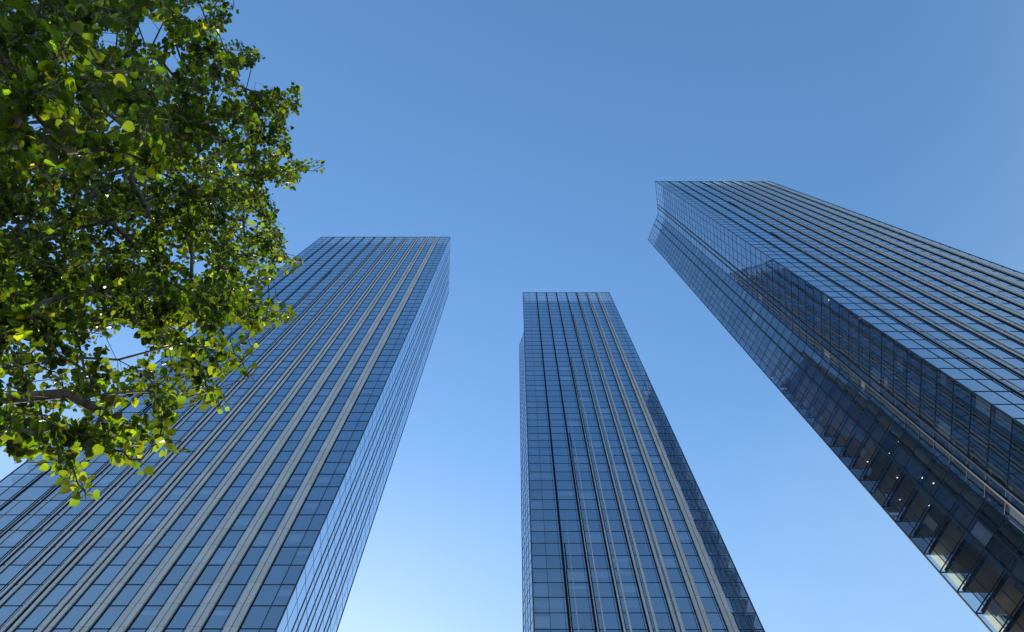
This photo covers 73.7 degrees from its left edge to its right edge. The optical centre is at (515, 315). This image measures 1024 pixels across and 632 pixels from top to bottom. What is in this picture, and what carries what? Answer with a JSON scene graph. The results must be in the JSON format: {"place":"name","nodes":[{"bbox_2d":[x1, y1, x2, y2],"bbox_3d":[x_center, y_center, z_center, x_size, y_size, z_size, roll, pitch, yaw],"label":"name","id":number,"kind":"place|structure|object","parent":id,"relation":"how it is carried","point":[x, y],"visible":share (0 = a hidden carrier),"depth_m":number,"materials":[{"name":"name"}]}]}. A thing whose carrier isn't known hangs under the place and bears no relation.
{"place":"outdoors","nodes":[
{"label":"outdoors","id":0,"kind":"place"},
{"bbox_2d":[0,236,449,631],"bbox_3d":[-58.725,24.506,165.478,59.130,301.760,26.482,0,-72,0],"label":"glass tower","id":1,"kind":"structure","parent":0,"point":[255,509],"depth_m":116.22,"materials":[{"name":"glass"}]},
{"bbox_2d":[0,606,21,621],"bbox_3d":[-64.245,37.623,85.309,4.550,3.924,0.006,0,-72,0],"label":"window pane","id":2,"kind":"structure","parent":1,"relation":"in","point":[5,611],"depth_m":86.21,"materials":[{"name":"blue glass"}]},
{"bbox_2d":[0,515,26,529],"bbox_3d":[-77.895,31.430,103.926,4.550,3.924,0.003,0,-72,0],"label":"window pane","id":3,"kind":"structure","parent":1,"relation":"in","point":[5,519],"depth_m":104.39,"materials":[{"name":"blue glass"}]},
{"bbox_2d":[0,487,31,499],"bbox_3d":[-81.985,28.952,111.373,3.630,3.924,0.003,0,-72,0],"label":"window pane","id":4,"kind":"structure","parent":1,"relation":"in","point":[7,495],"depth_m":111.37,"materials":[{"name":"blue glass"}]},
{"bbox_2d":[0,565,35,583],"bbox_3d":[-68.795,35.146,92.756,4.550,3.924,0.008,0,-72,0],"label":"window pane","id":5,"kind":"structure","parent":1,"relation":"in","point":[11,570],"depth_m":93.08,"materials":[{"name":"blue glass"}]},
{"bbox_2d":[0,531,35,546],"bbox_3d":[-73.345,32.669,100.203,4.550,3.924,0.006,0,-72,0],"label":"window pane","id":6,"kind":"structure","parent":1,"relation":"in","point":[16,536],"depth_m":100.22,"materials":[{"name":"blue glass"}]},
{"bbox_2d":[0,501,42,513],"bbox_3d":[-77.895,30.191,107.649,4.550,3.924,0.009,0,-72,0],"label":"window pane","id":7,"kind":"structure","parent":1,"relation":"in","point":[21,506],"depth_m":107.63,"materials":[{"name":"blue glass"}]},
{"bbox_2d":[0,585,49,604],"bbox_3d":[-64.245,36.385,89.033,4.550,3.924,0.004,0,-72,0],"label":"window pane","id":8,"kind":"structure","parent":1,"relation":"in","point":[24,591],"depth_m":89.03,"materials":[{"name":"blue glass"}]},
{"bbox_2d":[4,547,53,564],"bbox_3d":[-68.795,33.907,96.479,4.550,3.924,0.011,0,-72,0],"label":"window pane","id":9,"kind":"structure","parent":1,"relation":"in","point":[30,552],"depth_m":96.36,"materials":[{"name":"blue glass"}]},
{"bbox_2d":[10,606,56,627],"bbox_3d":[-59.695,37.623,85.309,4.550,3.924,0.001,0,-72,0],"label":"window pane","id":10,"kind":"structure","parent":1,"relation":"in","point":[39,612],"depth_m":85.89,"materials":[{"name":"blue glass"}]},
{"bbox_2d":[11,515,56,529],"bbox_3d":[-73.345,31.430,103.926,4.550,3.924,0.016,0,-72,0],"label":"window pane","id":11,"kind":"structure","parent":1,"relation":"in","point":[34,520],"depth_m":103.91,"materials":[{"name":"blue glass"}]},
{"bbox_2d":[17,487,58,499],"bbox_3d":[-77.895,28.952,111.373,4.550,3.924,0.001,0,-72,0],"label":"window pane","id":12,"kind":"structure","parent":1,"relation":"in","point":[34,493],"depth_m":111.37,"materials":[{"name":"blue glass"}]},
{"bbox_2d":[17,565,66,583],"bbox_3d":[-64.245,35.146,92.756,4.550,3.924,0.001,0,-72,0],"label":"window pane","id":13,"kind":"structure","parent":1,"relation":"in","point":[44,571],"depth_m":92.78,"materials":[{"name":"blue glass"}]},
{"bbox_2d":[23,531,69,546],"bbox_3d":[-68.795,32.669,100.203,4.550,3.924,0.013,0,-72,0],"label":"window pane","id":14,"kind":"structure","parent":1,"relation":"in","point":[47,536],"depth_m":100.00,"materials":[{"name":"blue glass"}]},
{"bbox_2d":[29,501,64,513],"bbox_3d":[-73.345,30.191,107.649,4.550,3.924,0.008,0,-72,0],"label":"window pane","id":15,"kind":"structure","parent":1,"relation":"in","point":[49,506],"depth_m":107.63,"materials":[{"name":"blue glass"}]},
{"bbox_2d":[34,474,61,485],"bbox_3d":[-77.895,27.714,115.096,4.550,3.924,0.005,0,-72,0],"label":"window pane","id":16,"kind":"structure","parent":1,"relation":"in","point":[46,481],"depth_m":115.07,"materials":[{"name":"blue glass"}]},
{"bbox_2d":[36,585,75,604],"bbox_3d":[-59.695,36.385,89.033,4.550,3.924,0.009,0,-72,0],"label":"window pane","id":17,"kind":"structure","parent":1,"relation":"in","point":[59,591],"depth_m":88.94,"materials":[{"name":"blue glass"}]},
{"bbox_2d":[37,547,82,564],"bbox_3d":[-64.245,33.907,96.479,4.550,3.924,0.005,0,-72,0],"label":"window pane","id":18,"kind":"structure","parent":1,"relation":"in","point":[62,552],"depth_m":96.36,"materials":[{"name":"blue glass"}]},
{"bbox_2d":[42,515,85,529],"bbox_3d":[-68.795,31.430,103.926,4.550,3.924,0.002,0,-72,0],"label":"window pane","id":19,"kind":"structure","parent":1,"relation":"in","point":[64,521],"depth_m":103.91,"materials":[{"name":"blue glass"}]},
{"bbox_2d":[53,565,93,583],"bbox_3d":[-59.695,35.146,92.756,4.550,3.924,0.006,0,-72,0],"label":"window pane","id":20,"kind":"structure","parent":1,"relation":"in","point":[77,571],"depth_m":92.78,"materials":[{"name":"blue glass"}]},
{"bbox_2d":[55,531,97,546],"bbox_3d":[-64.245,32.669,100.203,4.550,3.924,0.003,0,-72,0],"label":"window pane","id":21,"kind":"structure","parent":1,"relation":"in","point":[78,536],"depth_m":100.22,"materials":[{"name":"blue glass"}]},
{"bbox_2d":[59,501,93,513],"bbox_3d":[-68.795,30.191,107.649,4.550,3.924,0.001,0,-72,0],"label":"window pane","id":22,"kind":"structure","parent":1,"relation":"in","point":[77,509],"depth_m":107.39,"materials":[{"name":"blue glass"}]},
{"bbox_2d":[70,547,112,564],"bbox_3d":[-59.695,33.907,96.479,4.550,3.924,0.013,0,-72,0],"label":"window pane","id":23,"kind":"structure","parent":1,"relation":"in","point":[91,556],"depth_m":96.57,"materials":[{"name":"blue glass"}]},
{"bbox_2d":[75,585,109,604],"bbox_3d":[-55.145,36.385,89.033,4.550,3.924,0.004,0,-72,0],"label":"window pane","id":24,"kind":"structure","parent":1,"relation":"in","point":[93,592],"depth_m":88.94,"materials":[{"name":"blue glass"}]},
{"bbox_2d":[72,515,113,529],"bbox_3d":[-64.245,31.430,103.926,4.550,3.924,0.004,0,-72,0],"label":"window pane","id":25,"kind":"structure","parent":1,"relation":"in","point":[95,520],"depth_m":103.91,"materials":[{"name":"blue glass"}]},
{"bbox_2d":[80,462,107,473],"bbox_3d":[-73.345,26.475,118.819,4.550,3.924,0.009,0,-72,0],"label":"window pane","id":26,"kind":"structure","parent":1,"relation":"in","point":[93,467],"depth_m":119.02,"materials":[{"name":"blue glass"}]},
{"bbox_2d":[86,531,126,546],"bbox_3d":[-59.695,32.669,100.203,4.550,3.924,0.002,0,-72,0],"label":"window pane","id":27,"kind":"structure","parent":1,"relation":"in","point":[109,536],"depth_m":100.00,"materials":[{"name":"blue glass"}]},
{"bbox_2d":[92,474,120,485],"bbox_3d":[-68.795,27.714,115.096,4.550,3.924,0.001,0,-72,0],"label":"window pane","id":28,"kind":"structure","parent":1,"relation":"in","point":[107,479],"depth_m":115.07,"materials":[{"name":"blue glass"}]},
{"bbox_2d":[88,500,127,513],"bbox_3d":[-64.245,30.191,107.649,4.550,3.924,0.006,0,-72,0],"label":"window pane","id":29,"kind":"structure","parent":1,"relation":"in","point":[108,505],"depth_m":107.63,"materials":[{"name":"blue glass"}]},
{"bbox_2d":[93,565,125,583],"bbox_3d":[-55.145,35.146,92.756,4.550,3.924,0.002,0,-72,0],"label":"window pane","id":30,"kind":"structure","parent":1,"relation":"in","point":[111,571],"depth_m":92.78,"materials":[{"name":"blue glass"}]},
{"bbox_2d":[102,515,137,529],"bbox_3d":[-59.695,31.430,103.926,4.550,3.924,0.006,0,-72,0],"label":"window pane","id":31,"kind":"structure","parent":1,"relation":"in","point":[123,520],"depth_m":103.91,"materials":[{"name":"blue glass"}]},
{"bbox_2d":[102,487,141,499],"bbox_3d":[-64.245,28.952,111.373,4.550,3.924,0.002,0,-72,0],"label":"window pane","id":32,"kind":"structure","parent":1,"relation":"in","point":[120,494],"depth_m":111.37,"materials":[{"name":"blue glass"}]},
{"bbox_2d":[109,547,140,564],"bbox_3d":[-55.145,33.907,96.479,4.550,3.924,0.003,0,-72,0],"label":"window pane","id":33,"kind":"structure","parent":1,"relation":"in","point":[125,554],"depth_m":96.36,"materials":[{"name":"blue glass"}]},
{"bbox_2d":[116,474,146,485],"bbox_3d":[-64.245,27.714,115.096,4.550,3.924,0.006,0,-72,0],"label":"window pane","id":34,"kind":"structure","parent":1,"relation":"in","point":[133,479],"depth_m":115.21,"materials":[{"name":"blue glass"}]},
{"bbox_2d":[117,500,150,513],"bbox_3d":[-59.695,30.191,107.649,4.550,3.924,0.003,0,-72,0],"label":"window pane","id":35,"kind":"structure","parent":1,"relation":"in","point":[136,506],"depth_m":107.63,"materials":[{"name":"blue glass"}]},
{"bbox_2d":[124,531,153,546],"bbox_3d":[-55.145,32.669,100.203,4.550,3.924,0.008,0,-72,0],"label":"window pane","id":36,"kind":"structure","parent":1,"relation":"in","point":[139,537],"depth_m":100.00,"materials":[{"name":"blue glass"}]},
{"bbox_2d":[130,487,166,499],"bbox_3d":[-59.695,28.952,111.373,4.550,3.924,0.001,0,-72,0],"label":"window pane","id":37,"kind":"structure","parent":1,"relation":"in","point":[149,492],"depth_m":111.37,"materials":[{"name":"blue glass"}]},
{"bbox_2d":[133,515,166,529],"bbox_3d":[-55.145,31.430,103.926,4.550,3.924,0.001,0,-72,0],"label":"window pane","id":38,"kind":"structure","parent":1,"relation":"in","point":[153,520],"depth_m":103.91,"materials":[{"name":"blue glass"}]},
{"bbox_2d":[142,547,171,564],"bbox_3d":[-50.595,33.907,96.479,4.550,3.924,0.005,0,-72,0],"label":"window pane","id":39,"kind":"structure","parent":1,"relation":"in","point":[158,553],"depth_m":96.57,"materials":[{"name":"blue glass"}]},
{"bbox_2d":[144,474,179,485],"bbox_3d":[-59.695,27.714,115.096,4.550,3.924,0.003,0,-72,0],"label":"window pane","id":40,"kind":"structure","parent":1,"relation":"in","point":[160,479],"depth_m":115.35,"materials":[{"name":"blue glass"}]},
{"bbox_2d":[153,500,178,513],"bbox_3d":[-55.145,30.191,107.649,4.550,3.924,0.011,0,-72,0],"label":"window pane","id":41,"kind":"structure","parent":1,"relation":"in","point":[166,505],"depth_m":107.65,"materials":[{"name":"blue glass"}]},
{"bbox_2d":[156,531,183,546],"bbox_3d":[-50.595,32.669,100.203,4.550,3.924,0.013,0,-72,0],"label":"window pane","id":42,"kind":"structure","parent":1,"relation":"in","point":[170,537],"depth_m":100.00,"materials":[{"name":"blue glass"}]},
{"bbox_2d":[155,462,186,473],"bbox_3d":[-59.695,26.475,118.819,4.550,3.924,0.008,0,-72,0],"label":"window pane","id":43,"kind":"structure","parent":1,"relation":"in","point":[171,467],"depth_m":118.86,"materials":[{"name":"blue glass"}]},
{"bbox_2d":[160,487,189,499],"bbox_3d":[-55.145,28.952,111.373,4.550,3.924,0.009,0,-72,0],"label":"window pane","id":44,"kind":"structure","parent":1,"relation":"in","point":[177,492],"depth_m":111.37,"materials":[{"name":"blue glass"}]},
{"bbox_2d":[169,515,195,529],"bbox_3d":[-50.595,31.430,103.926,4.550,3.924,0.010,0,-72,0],"label":"window pane","id":45,"kind":"structure","parent":1,"relation":"in","point":[181,523],"depth_m":103.91,"materials":[{"name":"blue glass"}]},
{"bbox_2d":[175,547,203,564],"bbox_3d":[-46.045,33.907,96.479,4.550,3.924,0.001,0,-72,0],"label":"window pane","id":46,"kind":"structure","parent":1,"relation":"in","point":[190,553],"depth_m":96.36,"materials":[{"name":"blue glass"}]},
{"bbox_2d":[182,501,206,513],"bbox_3d":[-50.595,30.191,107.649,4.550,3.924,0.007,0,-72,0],"label":"window pane","id":47,"kind":"structure","parent":1,"relation":"in","point":[194,506],"depth_m":107.63,"materials":[{"name":"blue glass"}]},
{"bbox_2d":[193,487,217,499],"bbox_3d":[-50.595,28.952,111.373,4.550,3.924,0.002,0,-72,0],"label":"window pane","id":48,"kind":"structure","parent":1,"relation":"in","point":[205,492],"depth_m":111.37,"materials":[{"name":"blue glass"}]},
{"bbox_2d":[200,515,225,529],"bbox_3d":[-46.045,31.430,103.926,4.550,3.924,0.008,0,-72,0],"label":"window pane","id":49,"kind":"structure","parent":1,"relation":"in","point":[211,523],"depth_m":103.91,"materials":[{"name":"blue glass"}]},
{"bbox_2d":[208,547,235,564],"bbox_3d":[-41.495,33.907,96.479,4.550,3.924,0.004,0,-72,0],"label":"window pane","id":50,"kind":"structure","parent":1,"relation":"in","point":[222,553],"depth_m":96.36,"materials":[{"name":"blue glass"}]},
{"bbox_2d":[211,501,234,513],"bbox_3d":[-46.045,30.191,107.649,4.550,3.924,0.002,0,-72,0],"label":"window pane","id":51,"kind":"structure","parent":1,"relation":"in","point":[223,506],"depth_m":107.63,"materials":[{"name":"blue glass"}]},
{"bbox_2d":[221,487,244,499],"bbox_3d":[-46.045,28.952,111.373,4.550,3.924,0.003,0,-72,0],"label":"window pane","id":52,"kind":"structure","parent":1,"relation":"in","point":[233,492],"depth_m":111.37,"materials":[{"name":"blue glass"}]},
{"bbox_2d":[230,515,254,529],"bbox_3d":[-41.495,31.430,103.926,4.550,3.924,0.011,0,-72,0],"label":"window pane","id":53,"kind":"structure","parent":1,"relation":"in","point":[241,523],"depth_m":103.91,"materials":[{"name":"blue glass"}]},
{"bbox_2d":[241,501,263,513],"bbox_3d":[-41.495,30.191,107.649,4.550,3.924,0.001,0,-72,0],"label":"window pane","id":54,"kind":"structure","parent":1,"relation":"in","point":[251,507],"depth_m":107.63,"materials":[{"name":"blue glass"}]},
{"bbox_2d":[250,487,272,499],"bbox_3d":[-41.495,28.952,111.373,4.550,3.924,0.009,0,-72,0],"label":"window pane","id":55,"kind":"structure","parent":1,"relation":"in","point":[260,493],"depth_m":111.37,"materials":[{"name":"blue glass"}]},
{"bbox_2d":[261,515,284,529],"bbox_3d":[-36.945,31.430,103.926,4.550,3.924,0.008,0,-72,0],"label":"window pane","id":56,"kind":"structure","parent":1,"relation":"in","point":[272,521],"depth_m":103.91,"materials":[{"name":"blue glass"}]},
{"bbox_2d":[270,500,292,513],"bbox_3d":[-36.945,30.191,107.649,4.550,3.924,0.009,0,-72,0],"label":"window pane","id":57,"kind":"structure","parent":1,"relation":"in","point":[280,507],"depth_m":107.63,"materials":[{"name":"blue glass"}]},
{"bbox_2d":[278,487,299,499],"bbox_3d":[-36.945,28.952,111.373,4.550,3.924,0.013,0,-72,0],"label":"window pane","id":58,"kind":"structure","parent":1,"relation":"in","point":[288,493],"depth_m":111.37,"materials":[{"name":"blue glass"}]},
{"bbox_2d":[291,515,312,529],"bbox_3d":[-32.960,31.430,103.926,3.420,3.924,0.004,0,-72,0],"label":"window pane","id":59,"kind":"structure","parent":1,"relation":"in","point":[302,522],"depth_m":103.91,"materials":[{"name":"blue glass"}]},
{"bbox_2d":[299,501,319,513],"bbox_3d":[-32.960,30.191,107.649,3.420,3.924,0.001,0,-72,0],"label":"window pane","id":60,"kind":"structure","parent":1,"relation":"in","point":[309,507],"depth_m":107.63,"materials":[{"name":"blue glass"}]},
{"bbox_2d":[0,0,1023,631],"label":"sky","id":61,"kind":"structure","parent":0,"point":[536,137],"materials":[{"name":"blue"}]},
{"bbox_2d":[519,292,764,631],"bbox_3d":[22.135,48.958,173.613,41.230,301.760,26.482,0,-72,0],"label":"glass tower","id":62,"kind":"structure","parent":0,"point":[617,527],"depth_m":156.80,"materials":[{"name":"glass"}]},
{"bbox_2d":[648,181,1023,631],"bbox_3d":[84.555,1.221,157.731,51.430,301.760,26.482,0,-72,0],"label":"glass tower","id":63,"kind":"structure","parent":0,"point":[887,359],"depth_m":125.98,"materials":[{"name":"glass"}]},
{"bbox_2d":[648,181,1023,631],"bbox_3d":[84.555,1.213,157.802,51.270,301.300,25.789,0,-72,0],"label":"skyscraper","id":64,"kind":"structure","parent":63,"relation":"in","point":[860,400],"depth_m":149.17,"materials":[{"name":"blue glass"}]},
{"bbox_2d":[873,447,889,466],"bbox_3d":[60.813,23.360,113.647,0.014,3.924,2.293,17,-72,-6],"label":"window pane","id":65,"kind":"structure","parent":63,"relation":"in","point":[879,454],"depth_m":113.62,"materials":[{"name":"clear glass"}]},
{"bbox_2d":[879,434,895,454],"bbox_3d":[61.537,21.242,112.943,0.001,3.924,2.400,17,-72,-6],"label":"window pane","id":66,"kind":"structure","parent":63,"relation":"in","point":[886,442],"depth_m":112.92,"materials":[{"name":"blue glass"}]},
{"bbox_2d":[886,421,903,442],"bbox_3d":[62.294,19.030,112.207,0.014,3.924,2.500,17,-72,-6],"label":"window pane","id":67,"kind":"structure","parent":63,"relation":"in","point":[893,430],"depth_m":112.15,"materials":[{"name":"blue glass"}]},
{"bbox_2d":[897,471,915,493],"bbox_3d":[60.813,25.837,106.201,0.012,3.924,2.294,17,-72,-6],"label":"window pane","id":68,"kind":"structure","parent":63,"relation":"in","point":[904,480],"depth_m":106.22,"materials":[{"name":"black glass"}]},
{"bbox_2d":[907,362,920,385],"bbox_3d":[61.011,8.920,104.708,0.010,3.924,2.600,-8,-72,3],"label":"window pane","id":69,"kind":"structure","parent":63,"relation":"in","point":[914,374],"depth_m":104.70,"materials":[{"name":"blue glass"}]},
{"bbox_2d":[912,444,931,467],"bbox_3d":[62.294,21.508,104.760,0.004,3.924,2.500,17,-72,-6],"label":"window pane","id":70,"kind":"structure","parent":63,"relation":"in","point":[920,454],"depth_m":104.75,"materials":[{"name":"blue glass"}]},
{"bbox_2d":[914,520,933,543],"bbox_3d":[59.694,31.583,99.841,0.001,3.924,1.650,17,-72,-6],"label":"window pane","id":71,"kind":"structure","parent":63,"relation":"in","point":[920,528],"depth_m":99.82,"materials":[{"name":"black glass"}]},
{"bbox_2d":[919,430,932,454],"bbox_3d":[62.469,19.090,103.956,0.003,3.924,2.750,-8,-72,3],"label":"window pane","id":72,"kind":"structure","parent":63,"relation":"in","point":[924,440],"depth_m":104.01,"materials":[{"name":"blue glass"}]},
{"bbox_2d":[920,388,934,413],"bbox_3d":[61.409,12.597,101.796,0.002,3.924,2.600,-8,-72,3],"label":"window pane","id":73,"kind":"structure","parent":63,"relation":"in","point":[926,399],"depth_m":101.80,"materials":[{"name":"blue glass"}]},
{"bbox_2d":[918,471,938,495],"bbox_3d":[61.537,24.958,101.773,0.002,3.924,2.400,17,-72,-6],"label":"window pane","id":74,"kind":"structure","parent":63,"relation":"in","point":[925,481],"depth_m":101.77,"materials":[{"name":"blue glass"}]},
{"bbox_2d":[921,372,935,396],"bbox_3d":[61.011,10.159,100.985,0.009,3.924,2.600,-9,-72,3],"label":"window pane","id":75,"kind":"structure","parent":63,"relation":"in","point":[927,384],"depth_m":100.98,"materials":[{"name":"blue glass"}]},
{"bbox_2d":[926,457,947,482],"bbox_3d":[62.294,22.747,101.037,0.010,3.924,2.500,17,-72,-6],"label":"window pane","id":76,"kind":"structure","parent":63,"relation":"in","point":[934,467],"depth_m":101.01,"materials":[{"name":"blue glass"}]},
{"bbox_2d":[935,399,951,425],"bbox_3d":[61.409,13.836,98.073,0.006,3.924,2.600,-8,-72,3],"label":"window pane","id":77,"kind":"structure","parent":63,"relation":"in","point":[941,411],"depth_m":98.07,"materials":[{"name":"blue glass"}]},
{"bbox_2d":[936,383,951,409],"bbox_3d":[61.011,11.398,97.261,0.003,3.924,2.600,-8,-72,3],"label":"window pane","id":78,"kind":"structure","parent":63,"relation":"in","point":[943,395],"depth_m":97.24,"materials":[{"name":"blue glass"}]},
{"bbox_2d":[937,370,952,391],"bbox_3d":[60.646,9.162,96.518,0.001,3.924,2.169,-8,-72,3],"label":"window pane","id":79,"kind":"structure","parent":63,"relation":"in","point":[942,379],"depth_m":96.50,"materials":[{"name":"blue glass"}]},
{"bbox_2d":[935,527,955,551],"bbox_3d":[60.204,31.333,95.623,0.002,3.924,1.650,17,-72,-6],"label":"window pane","id":80,"kind":"structure","parent":63,"relation":"in","point":[944,538],"depth_m":95.62,"materials":[{"name":"black glass"}]},
{"bbox_2d":[940,369,972,378],"bbox_3d":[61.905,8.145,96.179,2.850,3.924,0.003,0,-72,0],"label":"window pane","id":81,"kind":"structure","parent":63,"relation":"in","point":[954,373],"depth_m":95.96,"materials":[{"name":"blue glass"}]},
{"bbox_2d":[946,554,967,581],"bbox_3d":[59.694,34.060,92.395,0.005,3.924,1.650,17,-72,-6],"label":"window pane","id":82,"kind":"structure","parent":63,"relation":"in","point":[956,567],"depth_m":92.35,"materials":[{"name":"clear glass"}]},
{"bbox_2d":[949,456,965,483],"bbox_3d":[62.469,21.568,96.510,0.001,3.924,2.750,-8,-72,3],"label":"window pane","id":83,"kind":"structure","parent":63,"relation":"in","point":[954,466],"depth_m":96.52,"materials":[{"name":"blue glass"}]},
{"bbox_2d":[949,501,972,528],"bbox_3d":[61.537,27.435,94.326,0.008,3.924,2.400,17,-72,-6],"label":"window pane","id":84,"kind":"structure","parent":63,"relation":"in","point":[957,511],"depth_m":94.29,"materials":[{"name":"blue glass"}]},
{"bbox_2d":[952,395,969,421],"bbox_3d":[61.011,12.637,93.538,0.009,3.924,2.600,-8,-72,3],"label":"window pane","id":85,"kind":"structure","parent":63,"relation":"in","point":[959,407],"depth_m":93.52,"materials":[{"name":"blue glass"}]},
{"bbox_2d":[953,381,970,404],"bbox_3d":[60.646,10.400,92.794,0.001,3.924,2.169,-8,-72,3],"label":"window pane","id":86,"kind":"structure","parent":63,"relation":"in","point":[964,394],"depth_m":92.76,"materials":[{"name":"blue glass"}]},
{"bbox_2d":[952,545,974,570],"bbox_3d":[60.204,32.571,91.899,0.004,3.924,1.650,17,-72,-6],"label":"window pane","id":87,"kind":"structure","parent":63,"relation":"in","point":[958,553],"depth_m":91.89,"materials":[{"name":"black glass"}]},
{"bbox_2d":[958,532,982,561],"bbox_3d":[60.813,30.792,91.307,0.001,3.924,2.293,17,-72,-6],"label":"window pane","id":88,"kind":"structure","parent":63,"relation":"in","point":[966,542],"depth_m":91.32,"materials":[{"name":"black glass"}]},
{"bbox_2d":[957,380,990,390],"bbox_3d":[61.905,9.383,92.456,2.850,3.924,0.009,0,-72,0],"label":"window pane","id":89,"kind":"structure","parent":63,"relation":"in","point":[973,385],"depth_m":92.40,"materials":[{"name":"blue glass"}]},
{"bbox_2d":[966,470,984,498],"bbox_3d":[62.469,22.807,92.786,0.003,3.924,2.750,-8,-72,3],"label":"window pane","id":90,"kind":"structure","parent":63,"relation":"in","point":[976,485],"depth_m":92.80,"materials":[{"name":"blue glass"}]},
{"bbox_2d":[967,518,991,546],"bbox_3d":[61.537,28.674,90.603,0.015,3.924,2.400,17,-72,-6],"label":"window pane","id":91,"kind":"structure","parent":63,"relation":"in","point":[975,528],"depth_m":90.56,"materials":[{"name":"blue glass"}]},
{"bbox_2d":[971,393,990,418],"bbox_3d":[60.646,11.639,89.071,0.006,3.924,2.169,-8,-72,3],"label":"window pane","id":92,"kind":"structure","parent":63,"relation":"in","point":[983,407],"depth_m":89.06,"materials":[{"name":"blue glass"}]},
{"bbox_2d":[965,358,1004,367],"bbox_3d":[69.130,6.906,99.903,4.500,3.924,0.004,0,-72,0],"label":"window pane","id":93,"kind":"structure","parent":63,"relation":"in","point":[984,361],"depth_m":99.78,"materials":[{"name":"blue glass"}]},
{"bbox_2d":[976,502,1002,531],"bbox_3d":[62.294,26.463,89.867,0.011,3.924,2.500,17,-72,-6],"label":"window pane","id":94,"kind":"structure","parent":63,"relation":"in","point":[986,514],"depth_m":89.82,"materials":[{"name":"black glass"}]},
{"bbox_2d":[975,392,1011,403],"bbox_3d":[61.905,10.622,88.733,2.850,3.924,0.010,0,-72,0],"label":"window pane","id":95,"kind":"structure","parent":63,"relation":"in","point":[992,397],"depth_m":88.51,"materials":[{"name":"blue glass"}]},
{"bbox_2d":[977,380,1010,390],"bbox_3d":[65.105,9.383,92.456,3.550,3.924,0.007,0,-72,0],"label":"window pane","id":96,"kind":"structure","parent":63,"relation":"in","point":[990,384],"depth_m":92.40,"materials":[{"name":"blue glass"}]},
{"bbox_2d":[987,456,1006,486],"bbox_3d":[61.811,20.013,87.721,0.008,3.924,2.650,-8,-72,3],"label":"window pane","id":97,"kind":"structure","parent":63,"relation":"in","point":[994,469],"depth_m":87.69,"materials":[{"name":"blue glass"}]},
{"bbox_2d":[988,439,1008,469],"bbox_3d":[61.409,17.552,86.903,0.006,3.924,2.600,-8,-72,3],"label":"window pane","id":98,"kind":"structure","parent":63,"relation":"in","point":[996,452],"depth_m":86.86,"materials":[{"name":"blue glass"}]},
{"bbox_2d":[989,420,1010,451],"bbox_3d":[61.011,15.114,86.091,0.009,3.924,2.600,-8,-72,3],"label":"window pane","id":99,"kind":"structure","parent":63,"relation":"in","point":[997,434],"depth_m":86.09,"materials":[{"name":"blue glass"}]},
{"bbox_2d":[990,406,1011,432],"bbox_3d":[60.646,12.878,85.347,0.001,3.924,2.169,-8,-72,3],"label":"window pane","id":100,"kind":"structure","parent":63,"relation":"in","point":[998,417],"depth_m":85.33,"materials":[{"name":"blue glass"}]},
{"bbox_2d":[982,368,1023,378],"bbox_3d":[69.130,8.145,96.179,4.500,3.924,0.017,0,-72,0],"label":"window pane","id":101,"kind":"structure","parent":63,"relation":"in","point":[1003,372],"depth_m":96.29,"materials":[{"name":"blue glass"}]},
{"bbox_2d":[995,520,1023,551],"bbox_3d":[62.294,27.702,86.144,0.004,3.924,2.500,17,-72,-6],"label":"window pane","id":102,"kind":"structure","parent":63,"relation":"in","point":[1005,531],"depth_m":86.10,"materials":[{"name":"black glass"}]},
{"bbox_2d":[995,405,1023,417],"bbox_3d":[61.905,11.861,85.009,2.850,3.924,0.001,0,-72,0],"label":"window pane","id":103,"kind":"structure","parent":63,"relation":"in","point":[1012,410],"depth_m":85.20,"materials":[{"name":"blue glass"}]},
{"bbox_2d":[996,571,1023,603],"bbox_3d":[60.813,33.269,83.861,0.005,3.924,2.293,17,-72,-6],"label":"window pane","id":104,"kind":"structure","parent":63,"relation":"in","point":[1005,582],"depth_m":83.88,"materials":[{"name":"brown glass"}]},
{"bbox_2d":[996,392,1023,403],"bbox_3d":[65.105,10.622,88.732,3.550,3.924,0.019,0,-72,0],"label":"window pane","id":105,"kind":"structure","parent":63,"relation":"in","point":[1013,398],"depth_m":88.79,"materials":[{"name":"blue glass"}]},
{"bbox_2d":[1005,503,1023,533],"bbox_3d":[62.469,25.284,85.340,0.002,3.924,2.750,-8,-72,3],"label":"window pane","id":106,"kind":"structure","parent":63,"relation":"in","point":[1011,515],"depth_m":85.54,"materials":[{"name":"grey glass"}]},
{"bbox_2d":[1009,454,1023,482],"bbox_3d":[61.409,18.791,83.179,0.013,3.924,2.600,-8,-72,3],"label":"window pane","id":107,"kind":"structure","parent":63,"relation":"in","point":[1016,467],"depth_m":83.72,"materials":[{"name":"blue glass"}]},
{"bbox_2d":[1010,435,1023,462],"bbox_3d":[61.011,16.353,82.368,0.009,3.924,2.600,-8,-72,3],"label":"window pane","id":108,"kind":"structure","parent":63,"relation":"in","point":[1017,447],"depth_m":83.07,"materials":[{"name":"blue glass"}]},
{"label":"ground","id":109,"kind":"structure","parent":0,"visible":0},
{"bbox_2d":[0,0,324,505],"bbox_3d":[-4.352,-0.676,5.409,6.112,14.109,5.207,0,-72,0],"label":"leafy tree","id":110,"kind":"object","parent":109,"relation":"on","point":[48,300],"visible":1,"depth_m":4.35,"materials":[{"name":"green plant"}]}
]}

